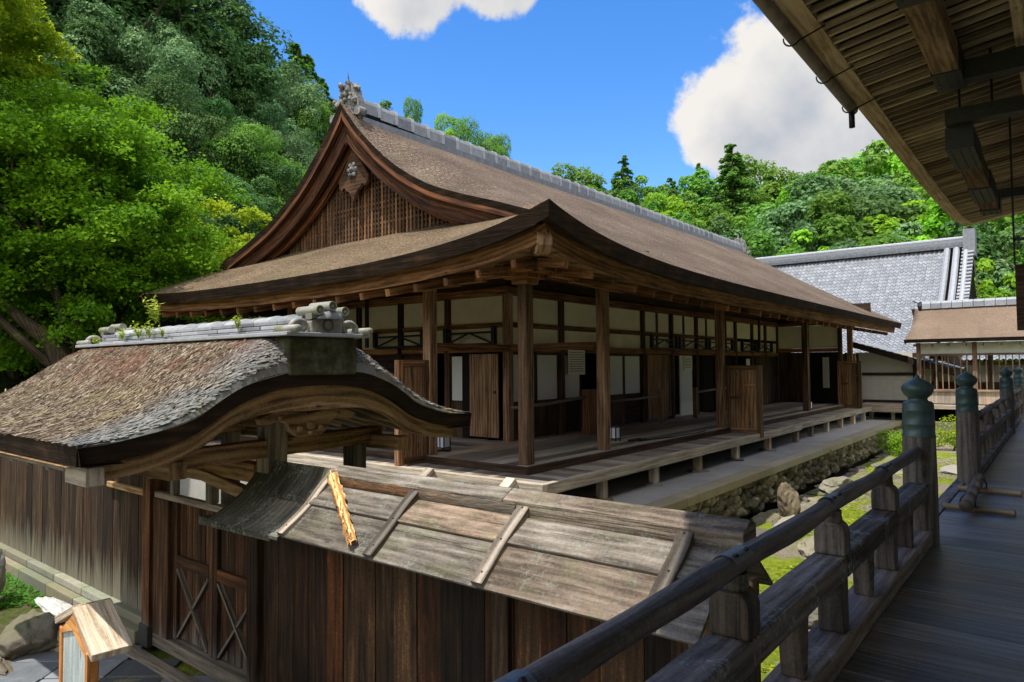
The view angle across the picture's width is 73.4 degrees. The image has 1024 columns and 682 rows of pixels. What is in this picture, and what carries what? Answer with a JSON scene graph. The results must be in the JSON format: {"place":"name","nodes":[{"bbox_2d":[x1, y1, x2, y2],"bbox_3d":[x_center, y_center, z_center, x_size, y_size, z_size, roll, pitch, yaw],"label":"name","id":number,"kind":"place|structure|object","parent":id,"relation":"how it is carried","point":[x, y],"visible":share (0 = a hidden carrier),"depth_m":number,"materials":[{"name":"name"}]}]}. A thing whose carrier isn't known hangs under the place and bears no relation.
{"place":"outdoors","nodes":[
{"label":"outdoors","id":0,"kind":"place"},
{"bbox_2d":[0,645,218,681],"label":"paving","id":1,"kind":"structure","parent":0,"point":[40,667],"depth_m":7.16,"materials":[{"name":"stone"}]},
{"bbox_2d":[55,598,132,681],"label":"signpost","id":2,"kind":"object","parent":1,"relation":"on","point":[92,634],"visible":1,"depth_m":5.22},
{"bbox_2d":[0,316,956,681],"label":"ground","id":3,"kind":"structure","parent":0,"point":[792,556],"depth_m":10.38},
{"bbox_2d":[0,572,51,607],"bbox_3d":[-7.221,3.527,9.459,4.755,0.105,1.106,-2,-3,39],"label":"shrub","id":4,"kind":"object","parent":3,"relation":"on","point":[15,597],"visible":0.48,"depth_m":9.56,"materials":[{"name":"green plant"}]},
{"bbox_2d":[0,609,64,659],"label":"rock","id":5,"kind":"object","parent":3,"relation":"on","point":[32,631],"visible":0.66,"depth_m":7.57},
{"bbox_2d":[0,296,70,367],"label":"leaning tree","id":6,"kind":"object","parent":3,"relation":"on","point":[51,355],"visible":0.56,"depth_m":14.30,"materials":[{"name":"plant"}]},
{"bbox_2d":[0,0,82,149],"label":"maple tree","id":7,"kind":"object","parent":3,"relation":"on","point":[26,37],"visible":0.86,"depth_m":16.01,"materials":[{"name":"green plant"}]},
{"bbox_2d":[0,52,96,156],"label":"broadleaf tree","id":8,"kind":"object","parent":3,"relation":"on","point":[54,62],"visible":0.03,"depth_m":23.16,"materials":[{"name":"green plant"}]},
{"bbox_2d":[34,596,71,615],"bbox_3d":[-5.724,3.368,8.636,1.171,0.176,0.303,-2,-3,39],"label":"rock","id":9,"kind":"object","parent":3,"relation":"on","point":[54,606],"visible":0.66,"depth_m":8.59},
{"bbox_2d":[0,204,107,353],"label":"slender tree","id":10,"kind":"object","parent":3,"relation":"on","point":[57,294],"visible":0.34,"depth_m":14.68,"materials":[{"name":"brown plant"}]},
{"bbox_2d":[0,8,117,102],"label":"broadleaf tree","id":11,"kind":"object","parent":3,"relation":"on","point":[65,38],"visible":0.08,"depth_m":27.33,"materials":[{"name":"green plant"}]},
{"bbox_2d":[0,267,139,355],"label":"broadleaf tree","id":12,"kind":"object","parent":3,"relation":"on","point":[3,331],"visible":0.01,"depth_m":16.34,"materials":[{"name":"green plant"}]},
{"bbox_2d":[0,456,142,644],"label":"board fence","id":13,"kind":"object","parent":3,"relation":"on","point":[61,539],"visible":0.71,"depth_m":9.38,"materials":[{"name":"wood"}]},
{"bbox_2d":[0,257,173,379],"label":"broadleaf tree","id":14,"kind":"object","parent":3,"relation":"on","point":[15,376],"depth_m":18.46,"materials":[{"name":"green plant"}]},
{"bbox_2d":[35,9,153,108],"bbox_3d":[-18.665,-8.823,29.175,7.140,10.689,6.672,1,-2,-31],"label":"broadleaf tree","id":15,"kind":"object","parent":3,"relation":"on","point":[91,25],"visible":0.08,"depth_m":27.93,"materials":[{"name":"green plant"}]},
{"bbox_2d":[1,0,236,92],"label":"broadleaf tree","id":16,"kind":"object","parent":3,"relation":"on","point":[52,5],"visible":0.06,"depth_m":32.09,"materials":[{"name":"green plant"}]},
{"bbox_2d":[0,61,251,376],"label":"maple tree","id":17,"kind":"object","parent":3,"relation":"on","point":[64,205],"visible":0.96,"depth_m":14.82,"materials":[{"name":"green plant"}]},
{"bbox_2d":[43,0,217,151],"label":"broadleaf tree","id":18,"kind":"object","parent":3,"relation":"on","point":[167,53],"visible":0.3,"depth_m":28.38,"materials":[{"name":"green plant"}]},
{"bbox_2d":[112,94,199,192],"bbox_3d":[-14.615,-5.467,26.717,5.303,7.784,5.675,1,-3,-33],"label":"broadleaf tree","id":19,"kind":"object","parent":3,"relation":"on","point":[173,141],"visible":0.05,"depth_m":26.29,"materials":[{"name":"green plant"}]},
{"bbox_2d":[35,0,295,113],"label":"broadleaf tree","id":20,"kind":"object","parent":3,"relation":"on","point":[231,33],"visible":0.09,"depth_m":36.22,"materials":[{"name":"green plant"}]},
{"bbox_2d":[118,13,228,149],"bbox_3d":[-16.332,-9.391,32.274,5.691,12.158,6.091,0,-2,-19],"label":"broadleaf tree","id":21,"kind":"object","parent":3,"relation":"on","point":[165,32],"visible":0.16,"depth_m":32.26,"materials":[{"name":"green plant"}]},
{"bbox_2d":[111,68,265,199],"bbox_3d":[-13.970,-6.040,28.259,6.430,8.975,6.529,-1,-2,21],"label":"broadleaf tree","id":22,"kind":"object","parent":3,"relation":"on","point":[194,124],"visible":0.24,"depth_m":26.99,"materials":[{"name":"green plant"}]},
{"bbox_2d":[142,163,255,236],"bbox_3d":[-11.968,-3.038,24.573,5.675,6.826,5.303,1,-3,-33],"label":"broadleaf tree","id":23,"kind":"object","parent":3,"relation":"on","point":[227,216],"visible":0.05,"depth_m":23.77,"materials":[{"name":"green plant"}]},
{"bbox_2d":[111,0,287,118],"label":"broadleaf tree","id":24,"kind":"object","parent":3,"relation":"on","point":[236,55],"visible":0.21,"depth_m":35.99,"materials":[{"name":"green plant"}]},
{"bbox_2d":[148,194,272,439],"bbox_3d":[-8.635,-0.269,19.732,4.172,7.560,4.284,1,-2,-25],"label":"maple tree","id":25,"kind":"object","parent":3,"relation":"on","point":[224,207],"visible":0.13,"depth_m":19.23,"materials":[{"name":"green plant"}]},
{"bbox_2d":[167,93,270,198],"bbox_3d":[-12.991,-6.343,30.360,5.270,8.800,4.924,0,-2,-17],"label":"broadleaf tree","id":26,"kind":"object","parent":3,"relation":"on","point":[222,106],"visible":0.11,"depth_m":29.59,"materials":[{"name":"green plant"}]},
{"bbox_2d":[186,52,267,140],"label":"broadleaf tree","id":27,"kind":"object","parent":3,"relation":"on","point":[228,89],"visible":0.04,"depth_m":35.30,"materials":[{"name":"green plant"}]},
{"bbox_2d":[179,167,277,240],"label":"broadleaf tree","id":28,"kind":"object","parent":3,"relation":"on","point":[261,201],"visible":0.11,"depth_m":25.05,"materials":[{"name":"green plant"}]},
{"bbox_2d":[0,301,471,681],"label":"roofed gate","id":29,"kind":"structure","parent":3,"relation":"on","point":[157,410],"depth_m":6.30,"materials":[{"name":"brown wood"}]},
{"bbox_2d":[173,502,213,657],"bbox_3d":[-3.383,2.503,7.334,0.860,1.495,0.090,-2,-3,39],"label":"door","id":30,"kind":"structure","parent":29,"relation":"in","point":[193,549],"depth_m":7.36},
{"bbox_2d":[213,512,246,669],"bbox_3d":[-2.699,2.477,6.785,0.875,1.495,0.090,-2,-3,39],"label":"door","id":31,"kind":"structure","parent":29,"relation":"in","point":[230,548],"depth_m":6.88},
{"bbox_2d":[189,113,306,221],"bbox_3d":[-11.563,-5.549,29.970,5.596,8.682,5.512,-2,-3,38],"label":"broadleaf tree","id":32,"kind":"object","parent":3,"relation":"on","point":[269,153],"visible":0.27,"depth_m":29.06,"materials":[{"name":"green plant"}]},
{"bbox_2d":[231,158,303,223],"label":"broadleaf tree","id":33,"kind":"object","parent":3,"relation":"on","point":[264,185],"visible":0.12,"depth_m":28.67,"materials":[{"name":"green plant"}]},
{"bbox_2d":[245,100,312,161],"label":"broadleaf tree","id":34,"kind":"object","parent":3,"relation":"on","point":[275,109],"visible":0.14,"depth_m":35.59,"materials":[{"name":"green plant"}]},
{"bbox_2d":[261,128,316,194],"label":"broadleaf tree","id":35,"kind":"object","parent":3,"relation":"on","point":[301,154],"visible":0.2,"depth_m":33.79,"materials":[{"name":"green plant"}]},
{"bbox_2d":[252,59,328,154],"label":"broadleaf tree","id":36,"kind":"object","parent":3,"relation":"on","point":[288,98],"visible":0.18,"depth_m":42.66,"materials":[{"name":"green plant"}]},
{"bbox_2d":[275,43,321,141],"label":"tree","id":37,"kind":"object","parent":3,"relation":"on","point":[307,63],"visible":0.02,"depth_m":48.29,"materials":[{"name":"green plant"}]},
{"bbox_2d":[279,90,334,149],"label":"broadleaf tree","id":38,"kind":"object","parent":3,"relation":"on","point":[327,113],"visible":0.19,"depth_m":43.33,"materials":[{"name":"green plant"}]},
{"bbox_2d":[403,95,423,123],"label":"broadleaf tree","id":39,"kind":"object","parent":3,"relation":"on","point":[416,115],"visible":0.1,"depth_m":61.70,"materials":[{"name":"green plant"}]},
{"bbox_2d":[434,113,464,136],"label":"broadleaf tree","id":40,"kind":"object","parent":3,"relation":"on","point":[453,122],"visible":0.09,"depth_m":65.85,"materials":[{"name":"green plant"}]},
{"bbox_2d":[452,114,509,156],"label":"broadleaf tree","id":41,"kind":"object","parent":3,"relation":"on","point":[465,134],"visible":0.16,"depth_m":63.61,"materials":[{"name":"green plant"}]},
{"bbox_2d":[199,460,772,681],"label":"roofed fence","id":42,"kind":"object","parent":3,"relation":"on","point":[427,579],"visible":0.85,"depth_m":4.67,"materials":[{"name":"wood"}]},
{"bbox_2d":[327,470,356,545],"bbox_3d":[-1.287,1.238,5.184,0.092,0.409,0.928,1,-2,-25],"label":"broken batten","id":43,"kind":"object","parent":42,"relation":"on","point":[339,496],"visible":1,"depth_m":5.14,"materials":[{"name":"beige wood"}]},
{"bbox_2d":[168,412,901,519],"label":"stone platform","id":44,"kind":"structure","parent":3,"relation":"on","point":[747,487],"depth_m":14.21,"materials":[{"name":"stone"}]},
{"bbox_2d":[419,467,519,488],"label":"wooden steps","id":45,"kind":"structure","parent":44,"relation":"on","point":[506,482],"depth_m":9.50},
{"bbox_2d":[135,72,901,500],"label":"temple hall","id":46,"kind":"structure","parent":44,"relation":"on","point":[483,288],"depth_m":13.96,"materials":[{"name":"brown wood"}]},
{"bbox_2d":[469,354,499,437],"bbox_3d":[-0.578,1.116,14.074,0.780,1.700,0.060,-2,-3,39],"label":"plank door","id":47,"kind":"structure","parent":46,"relation":"in","point":[483,368],"depth_m":14.05,"materials":[{"name":"wood"}]},
{"bbox_2d":[510,389,596,434],"bbox_3d":[0.981,1.531,14.277,0.206,0.980,2.954,-2,-3,39],"label":"bamboo rail","id":48,"kind":"object","parent":46,"relation":"on","point":[588,397],"visible":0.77,"depth_m":15.02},
{"bbox_2d":[568,350,584,374],"bbox_3d":[1.473,0.487,15.640,0.014,0.560,0.680,-2,-3,39],"label":"paper notice","id":49,"kind":"object","parent":46,"relation":"attached to","point":[576,362],"visible":1,"depth_m":15.62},
{"bbox_2d":[610,390,663,422],"bbox_3d":[3.129,1.683,17.082,0.120,0.850,2.620,-2,-3,39],"label":"bamboo rail","id":50,"kind":"object","parent":46,"relation":"on","point":[660,395],"visible":0.97,"depth_m":17.98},
{"bbox_2d":[646,355,675,419],"bbox_3d":[4.137,1.256,19.013,0.040,1.730,1.670,-2,-3,39],"label":"plank door","id":51,"kind":"structure","parent":46,"relation":"in","point":[658,367],"depth_m":18.84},
{"bbox_2d":[755,357,770,403],"bbox_3d":[9.311,1.453,25.449,0.040,1.730,1.590,-2,-3,39],"label":"plank door","id":52,"kind":"structure","parent":46,"relation":"in","point":[758,360],"depth_m":25.56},
{"bbox_2d":[779,353,802,402],"bbox_3d":[10.836,1.406,26.399,1.070,1.910,0.040,-2,-3,39],"label":"plank door","id":53,"kind":"structure","parent":46,"relation":"in","point":[790,364],"depth_m":26.45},
{"bbox_2d":[550,162,610,194],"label":"broadleaf tree","id":54,"kind":"object","parent":3,"relation":"on","point":[586,176],"visible":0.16,"depth_m":89.42,"materials":[{"name":"green plant"}]},
{"bbox_2d":[609,155,642,204],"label":"cedar tree","id":55,"kind":"object","parent":3,"relation":"on","point":[618,183],"visible":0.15,"depth_m":79.42,"materials":[{"name":"green plant"}]},
{"bbox_2d":[617,188,669,213],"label":"broadleaf tree","id":56,"kind":"object","parent":3,"relation":"on","point":[656,205],"visible":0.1,"depth_m":65.88,"materials":[{"name":"green plant"}]},
{"bbox_2d":[634,174,670,202],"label":"broadleaf tree","id":57,"kind":"object","parent":3,"relation":"on","point":[662,188],"visible":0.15,"depth_m":82.60,"materials":[{"name":"green plant"}]},
{"bbox_2d":[641,192,709,227],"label":"broadleaf tree","id":58,"kind":"object","parent":3,"relation":"on","point":[672,202],"visible":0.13,"depth_m":64.05,"materials":[{"name":"green plant"}]},
{"bbox_2d":[661,168,715,218],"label":"broadleaf tree","id":59,"kind":"object","parent":3,"relation":"on","point":[695,184],"visible":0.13,"depth_m":77.59,"materials":[{"name":"green plant"}]},
{"bbox_2d":[671,211,719,232],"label":"broadleaf tree","id":60,"kind":"object","parent":3,"relation":"on","point":[687,215],"visible":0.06,"depth_m":58.73,"materials":[{"name":"green plant"}]},
{"bbox_2d":[680,191,733,233],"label":"broadleaf tree","id":61,"kind":"object","parent":3,"relation":"on","point":[710,210],"visible":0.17,"depth_m":62.55,"materials":[{"name":"green plant"}]},
{"bbox_2d":[706,214,734,236],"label":"broadleaf tree","id":62,"kind":"object","parent":3,"relation":"on","point":[722,225],"visible":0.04,"depth_m":54.34,"materials":[{"name":"green plant"}]},
{"bbox_2d":[707,143,757,218],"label":"cedar tree","id":63,"kind":"object","parent":3,"relation":"on","point":[731,182],"visible":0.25,"depth_m":72.43,"materials":[{"name":"green plant"}]},
{"bbox_2d":[720,207,808,253],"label":"broadleaf tree","id":64,"kind":"object","parent":3,"relation":"on","point":[741,232],"visible":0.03,"depth_m":53.95,"materials":[{"name":"green plant"}]},
{"bbox_2d":[718,154,811,212],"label":"broadleaf tree","id":65,"kind":"object","parent":3,"relation":"on","point":[764,171],"visible":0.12,"depth_m":77.46,"materials":[{"name":"green plant"}]},
{"bbox_2d":[735,181,807,232],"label":"broadleaf tree","id":66,"kind":"object","parent":3,"relation":"on","point":[782,193],"visible":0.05,"depth_m":61.96,"materials":[{"name":"green plant"}]},
{"bbox_2d":[741,229,811,256],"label":"broadleaf tree","id":67,"kind":"object","parent":3,"relation":"on","point":[756,239],"visible":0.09,"depth_m":46.91,"materials":[{"name":"green plant"}]},
{"bbox_2d":[777,482,800,516],"bbox_3d":[5.253,3.067,12.924,0.412,0.856,0.524,-2,-3,39],"label":"rock","id":68,"kind":"object","parent":3,"relation":"on","point":[788,500],"visible":0.72,"depth_m":12.78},
{"bbox_2d":[744,193,834,254],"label":"broadleaf tree","id":69,"kind":"object","parent":3,"relation":"on","point":[785,219],"visible":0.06,"depth_m":52.74,"materials":[{"name":"green plant"}]},
{"bbox_2d":[740,180,841,229],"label":"broadleaf tree","id":70,"kind":"object","parent":3,"relation":"on","point":[764,206],"visible":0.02,"depth_m":61.81,"materials":[{"name":"green plant"}]},
{"bbox_2d":[797,536,814,556],"bbox_3d":[4.718,3.153,10.431,0.864,0.352,0.631,0,-2,-18],"label":"rock","id":71,"kind":"object","parent":3,"relation":"on","point":[805,546],"visible":0.27,"depth_m":10.29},
{"bbox_2d":[782,228,836,250],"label":"broadleaf tree","id":72,"kind":"object","parent":3,"relation":"on","point":[801,233],"visible":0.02,"depth_m":46.22,"materials":[{"name":"green plant"}]},
{"bbox_2d":[777,190,868,251],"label":"broadleaf tree","id":73,"kind":"object","parent":3,"relation":"on","point":[843,203],"visible":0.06,"depth_m":49.63,"materials":[{"name":"green plant"}]},
{"bbox_2d":[785,221,866,251],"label":"broadleaf tree","id":74,"kind":"object","parent":3,"relation":"on","point":[840,244],"visible":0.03,"depth_m":46.61,"materials":[{"name":"green plant"}]},
{"bbox_2d":[784,156,869,200],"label":"broadleaf tree","id":75,"kind":"object","parent":3,"relation":"on","point":[857,163],"visible":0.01,"depth_m":74.33,"materials":[{"name":"green plant"}]},
{"bbox_2d":[818,476,852,493],"bbox_3d":[7.327,3.245,15.441,0.694,0.418,1.265,-2,-3,39],"label":"rock","id":76,"kind":"object","parent":3,"relation":"on","point":[829,485],"visible":0.62,"depth_m":15.10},
{"bbox_2d":[774,194,901,254],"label":"broadleaf tree","id":77,"kind":"object","parent":3,"relation":"on","point":[888,206],"visible":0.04,"depth_m":49.75,"materials":[{"name":"green plant"}]},
{"bbox_2d":[779,172,911,227],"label":"broadleaf tree","id":78,"kind":"object","parent":3,"relation":"on","point":[811,183],"visible":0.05,"depth_m":57.77,"materials":[{"name":"green plant"}]},
{"bbox_2d":[751,444,943,565],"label":"cobbles","id":79,"kind":"object","parent":3,"relation":"on","point":[773,516],"visible":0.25,"depth_m":14.22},
{"bbox_2d":[774,173,926,231],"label":"broadleaf tree","id":80,"kind":"object","parent":3,"relation":"on","point":[853,188],"visible":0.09,"depth_m":57.53,"materials":[{"name":"green plant"}]},
{"bbox_2d":[759,442,956,671],"bbox_3d":[9.582,3.359,15.932,2.674,0.138,24.057,-2,-3,39],"label":"moss","id":81,"kind":"object","parent":3,"relation":"on","point":[771,664],"visible":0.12,"depth_m":13.41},
{"bbox_2d":[783,189,936,251],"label":"broadleaf tree","id":82,"kind":"object","parent":3,"relation":"on","point":[911,210],"visible":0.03,"depth_m":50.24,"materials":[{"name":"green plant"}]},
{"bbox_2d":[813,212,911,247],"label":"broadleaf tree","id":83,"kind":"object","parent":3,"relation":"on","point":[837,220],"visible":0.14,"depth_m":45.66,"materials":[{"name":"green plant"}]},
{"bbox_2d":[756,228,979,387],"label":"tiled hall","id":84,"kind":"structure","parent":3,"relation":"on","point":[893,281],"depth_m":34.85,"materials":[{"name":"grey roof tile"},{"name":"plaster"},{"name":"dark timber"}]},
{"bbox_2d":[817,139,927,198],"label":"broadleaf tree","id":85,"kind":"object","parent":3,"relation":"on","point":[877,158],"visible":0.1,"depth_m":69.52,"materials":[{"name":"green plant"}]},
{"bbox_2d":[839,150,911,187],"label":"broadleaf tree","id":86,"kind":"object","parent":3,"relation":"on","point":[898,165],"visible":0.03,"depth_m":70.03,"materials":[{"name":"green plant"}]},
{"bbox_2d":[876,429,901,455],"bbox_3d":[12.169,3.257,21.707,1.577,0.973,1.417,1,-2,-26],"label":"shrub","id":87,"kind":"object","parent":3,"relation":"on","point":[897,444],"visible":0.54,"depth_m":21.54,"materials":[{"name":"green plant"}]},
{"bbox_2d":[859,199,938,236],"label":"broadleaf tree","id":88,"kind":"object","parent":3,"relation":"on","point":[891,223],"visible":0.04,"depth_m":48.50,"materials":[{"name":"green plant"}]},
{"bbox_2d":[883,221,931,241],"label":"broadleaf tree","id":89,"kind":"object","parent":3,"relation":"on","point":[914,228],"visible":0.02,"depth_m":45.23,"materials":[{"name":"green plant"}]},
{"bbox_2d":[853,342,965,421],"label":"tiled outbuilding","id":90,"kind":"structure","parent":3,"relation":"on","point":[887,373],"depth_m":27.04,"materials":[{"name":"paint"}]},
{"bbox_2d":[899,213,958,240],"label":"broadleaf tree","id":91,"kind":"object","parent":3,"relation":"on","point":[939,221],"visible":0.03,"depth_m":46.03,"materials":[{"name":"green plant"}]},
{"bbox_2d":[935,415,955,450],"bbox_3d":[14.422,3.020,22.397,1.607,1.208,1.087,-2,-3,39],"label":"shrub","id":92,"kind":"object","parent":3,"relation":"on","point":[947,436],"visible":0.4,"depth_m":22.39,"materials":[{"name":"green plant"}]},
{"bbox_2d":[911,198,1001,238],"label":"broadleaf tree","id":93,"kind":"object","parent":3,"relation":"on","point":[933,207],"visible":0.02,"depth_m":46.92,"materials":[{"name":"green plant"}]},
{"bbox_2d":[904,297,1023,442],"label":"gallery","id":94,"kind":"object","parent":3,"relation":"on","point":[960,324],"visible":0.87,"depth_m":24.98,"materials":[{"name":"brown wood"}]},
{"bbox_2d":[913,197,1023,252],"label":"broadleaf tree","id":95,"kind":"object","parent":3,"relation":"on","point":[991,222],"visible":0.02,"depth_m":48.07,"materials":[{"name":"green plant"}]},
{"bbox_2d":[915,220,1023,361],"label":"broadleaf tree","id":96,"kind":"object","parent":3,"relation":"on","point":[989,244],"visible":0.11,"depth_m":39.45,"materials":[{"name":"green plant"}]},
{"bbox_2d":[931,340,1023,389],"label":"white storehouse","id":97,"kind":"structure","parent":3,"relation":"on","point":[983,374],"depth_m":28.41,"materials":[{"name":"paint"}]},
{"bbox_2d":[971,257,1023,361],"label":"broadleaf tree","id":98,"kind":"object","parent":3,"relation":"on","point":[986,287],"visible":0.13,"depth_m":36.94,"materials":[{"name":"green plant"}]},
{"bbox_2d":[973,223,1023,300],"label":"broadleaf tree","id":99,"kind":"object","parent":3,"relation":"on","point":[1002,263],"visible":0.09,"depth_m":38.92,"materials":[{"name":"green plant"}]},
{"bbox_2d":[980,268,1023,361],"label":"broadleaf tree","id":100,"kind":"object","parent":3,"relation":"on","point":[1003,271],"visible":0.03,"depth_m":37.31,"materials":[{"name":"green plant"}]},
{"bbox_2d":[75,0,897,199],"label":"sky","id":101,"kind":"structure","parent":0,"point":[663,85],"materials":[{"name":"blue"}]},
{"bbox_2d":[833,419,1023,681],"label":"deck","id":102,"kind":"structure","parent":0,"point":[953,611],"depth_m":4.23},
{"bbox_2d":[493,375,939,681],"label":"railing","id":103,"kind":"object","parent":102,"relation":"on","point":[893,533],"visible":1,"depth_m":3.09,"materials":[{"name":"wood"}]},
{"bbox_2d":[752,0,1023,329],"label":"corridor building","id":104,"kind":"structure","parent":102,"relation":"on","point":[932,91],"depth_m":7.97,"materials":[{"name":"brown wood"}]},
{"bbox_2d":[939,478,964,515],"bbox_3d":[4.708,2.531,7.368,0.230,1.612,29.500,-2,-3,39],"label":"deck edge","id":105,"kind":"object","parent":102,"relation":"attached to","point":[950,493],"visible":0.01,"depth_m":7.77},
{"bbox_2d":[943,473,1021,516],"bbox_3d":[5.063,1.642,7.365,0.610,0.179,2.029,-2,-3,39],"label":"bamboo barrier","id":106,"kind":"object","parent":102,"relation":"on","point":[973,490],"visible":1,"depth_m":7.02,"materials":[{"name":"brown wood"}]},
{"bbox_2d":[955,366,1023,483],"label":"railing","id":107,"kind":"object","parent":102,"relation":"on","point":[985,433],"visible":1,"depth_m":9.75,"materials":[{"name":"wood"}]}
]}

